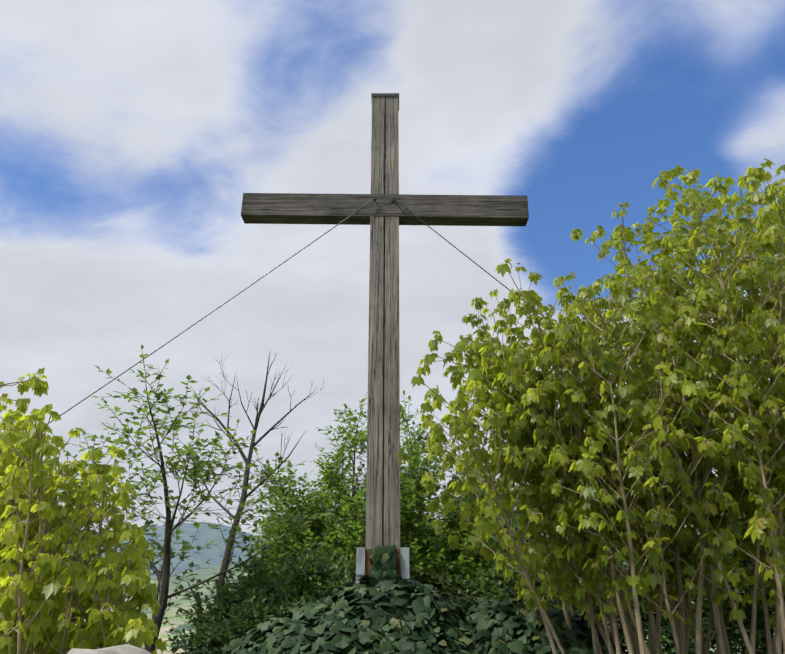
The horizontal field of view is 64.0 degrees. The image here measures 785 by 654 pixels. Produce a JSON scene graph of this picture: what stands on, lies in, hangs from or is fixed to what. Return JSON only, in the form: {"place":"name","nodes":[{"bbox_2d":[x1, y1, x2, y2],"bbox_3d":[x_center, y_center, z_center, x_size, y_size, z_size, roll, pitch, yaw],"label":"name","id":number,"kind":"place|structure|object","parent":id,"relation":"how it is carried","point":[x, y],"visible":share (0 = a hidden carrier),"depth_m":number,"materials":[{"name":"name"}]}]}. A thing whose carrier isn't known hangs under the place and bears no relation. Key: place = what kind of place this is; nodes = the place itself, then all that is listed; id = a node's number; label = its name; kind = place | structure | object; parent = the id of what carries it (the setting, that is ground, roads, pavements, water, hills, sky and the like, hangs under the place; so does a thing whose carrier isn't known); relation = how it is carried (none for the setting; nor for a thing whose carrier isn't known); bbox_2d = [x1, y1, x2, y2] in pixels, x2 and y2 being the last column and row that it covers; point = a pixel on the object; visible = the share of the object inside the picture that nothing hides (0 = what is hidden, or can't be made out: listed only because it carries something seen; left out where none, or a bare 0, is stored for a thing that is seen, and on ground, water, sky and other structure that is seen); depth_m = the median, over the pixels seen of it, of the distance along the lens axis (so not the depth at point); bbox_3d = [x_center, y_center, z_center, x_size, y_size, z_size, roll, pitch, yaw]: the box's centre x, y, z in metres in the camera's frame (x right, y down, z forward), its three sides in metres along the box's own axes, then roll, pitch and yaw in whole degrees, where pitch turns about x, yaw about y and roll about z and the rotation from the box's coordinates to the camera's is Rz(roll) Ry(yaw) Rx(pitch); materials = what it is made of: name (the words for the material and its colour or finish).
{"place":"outdoors","nodes":[
{"label":"outdoors","id":0,"kind":"place"},
{"bbox_2d":[0,0,784,539],"label":"sky","id":1,"kind":"structure","parent":0,"point":[134,134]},
{"bbox_2d":[8,495,782,653],"bbox_3d":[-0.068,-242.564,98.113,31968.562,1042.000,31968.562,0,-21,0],"label":"distant hills","id":2,"kind":"structure","parent":0,"point":[206,535],"depth_m":5292.93,"materials":[{"name":"green plant"}]},
{"bbox_2d":[0,368,166,653],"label":"maple shrub","id":3,"kind":"object","parent":2,"relation":"on","point":[53,593],"visible":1,"depth_m":2.46,"materials":[{"name":"green plant"}]},
{"bbox_2d":[67,644,150,653],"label":"foreground rock","id":4,"kind":"object","parent":2,"relation":"on","point":[125,649],"visible":1,"depth_m":1.81,"materials":[{"name":"grey stone"}]},
{"bbox_2d":[13,344,334,651],"bbox_3d":[-2.149,1.871,5.716,3.187,3.120,2.500,0,-21,0],"label":"sparse tree","id":5,"kind":"object","parent":2,"relation":"on","point":[164,574],"visible":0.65,"depth_m":5.80,"materials":[{"name":"green plant"}]},
{"bbox_2d":[187,581,202,649],"bbox_3d":[-2.013,3.229,6.297,0.314,1.276,0.083,-6,-22,14],"label":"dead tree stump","id":6,"kind":"object","parent":2,"relation":"on","point":[194,596],"visible":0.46,"depth_m":6.44,"materials":[{"name":"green plant"}]},
{"bbox_2d":[162,564,272,653],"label":"bush","id":7,"kind":"object","parent":2,"relation":"on","point":[194,639],"visible":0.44,"depth_m":5.50,"materials":[{"name":"green plant"}]},
{"bbox_2d":[186,542,293,650],"bbox_3d":[-1.326,2.727,6.054,1.284,1.330,1.635,0,-21,0],"label":"bush","id":8,"kind":"object","parent":2,"relation":"on","point":[259,577],"visible":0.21,"depth_m":5.86,"materials":[{"name":"green plant"}]},
{"bbox_2d":[198,583,291,653],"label":"bush","id":9,"kind":"object","parent":2,"relation":"on","point":[255,611],"visible":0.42,"depth_m":4.88,"materials":[{"name":"green plant"}]},
{"bbox_2d":[168,354,323,599],"bbox_3d":[-1.853,2.153,7.064,1.978,4.107,1.302,0,-21,0],"label":"bare tree","id":10,"kind":"object","parent":2,"relation":"on","point":[225,562],"visible":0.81,"depth_m":7.48,"materials":[{"name":"brown plant"}]},
{"bbox_2d":[259,592,313,620],"bbox_3d":[-0.747,2.211,4.715,0.564,0.425,0.569,0,-21,0],"label":"bush","id":11,"kind":"object","parent":2,"relation":"on","point":[281,609],"visible":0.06,"depth_m":4.72,"materials":[{"name":"green plant"}]},
{"bbox_2d":[236,452,359,606],"bbox_3d":[-1.162,3.411,8.359,2.064,3.374,2.515,0,-21,0],"label":"tree","id":12,"kind":"object","parent":2,"relation":"on","point":[326,501],"visible":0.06,"depth_m":8.28,"materials":[{"name":"green plant"}]},
{"bbox_2d":[264,529,355,614],"bbox_3d":[-0.657,2.416,5.505,1.057,1.221,1.297,0,-21,0],"label":"bush","id":13,"kind":"object","parent":2,"relation":"on","point":[309,573],"visible":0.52,"depth_m":5.43,"materials":[{"name":"green plant"}]},
{"bbox_2d":[49,93,604,584],"bbox_3d":[-0.356,0.350,5.112,9.163,5.412,0.380,0,-21,0],"label":"wooden cross","id":14,"kind":"object","parent":2,"relation":"on","point":[383,209],"visible":0.77,"depth_m":5.47,"materials":[{"name":"brown wood"}]},
{"bbox_2d":[305,569,349,602],"bbox_3d":[-0.437,2.221,4.936,0.694,0.614,0.702,16,-26,-36],"label":"bush","id":15,"kind":"object","parent":2,"relation":"on","point":[330,585],"visible":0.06,"depth_m":4.96,"materials":[{"name":"green plant"}]},
{"bbox_2d":[237,391,457,603],"bbox_3d":[-0.573,2.725,7.997,2.923,4.049,2.908,0,-21,0],"label":"tree","id":16,"kind":"object","parent":2,"relation":"on","point":[355,537],"visible":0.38,"depth_m":7.96,"materials":[{"name":"green plant"}]},
{"bbox_2d":[210,545,628,653],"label":"ivy mound","id":17,"kind":"object","parent":2,"relation":"on","point":[385,609],"visible":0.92,"depth_m":4.10,"materials":[{"name":"green plant"}]},
{"bbox_2d":[342,389,575,609],"bbox_3d":[0.644,3.089,8.583,3.023,4.449,3.687,10,-23,-24],"label":"tree","id":18,"kind":"object","parent":2,"relation":"on","point":[461,561],"visible":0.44,"depth_m":7.79,"materials":[{"name":"green plant"}]},
{"bbox_2d":[420,447,537,604],"bbox_3d":[1.131,3.572,8.823,2.478,3.681,2.555,0,-21,0],"label":"bush","id":19,"kind":"object","parent":2,"relation":"on","point":[459,496],"visible":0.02,"depth_m":8.59,"materials":[{"name":"green plant"}]},
{"bbox_2d":[418,490,633,627],"bbox_3d":[1.541,3.080,7.014,2.483,2.428,2.663,11,-24,-27],"label":"bush","id":20,"kind":"object","parent":2,"relation":"on","point":[497,594],"visible":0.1,"depth_m":6.75,"materials":[{"name":"green plant"}]},
{"bbox_2d":[396,158,784,653],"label":"maple shrub","id":21,"kind":"object","parent":2,"relation":"on","point":[626,454],"visible":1,"depth_m":3.92,"materials":[{"name":"green plant"}]},
{"bbox_2d":[569,509,760,653],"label":"bush","id":22,"kind":"object","parent":2,"relation":"on","point":[663,623],"visible":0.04,"depth_m":6.93,"materials":[{"name":"green plant"}]},
{"bbox_2d":[616,515,784,653],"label":"bush","id":23,"kind":"object","parent":2,"relation":"on","point":[734,625],"visible":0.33,"depth_m":6.22,"materials":[{"name":"green plant"}]},
{"bbox_2d":[697,471,783,653],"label":"bush","id":24,"kind":"object","parent":2,"relation":"on","point":[742,649],"visible":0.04,"depth_m":7.57,"materials":[{"name":"green plant"}]}
]}

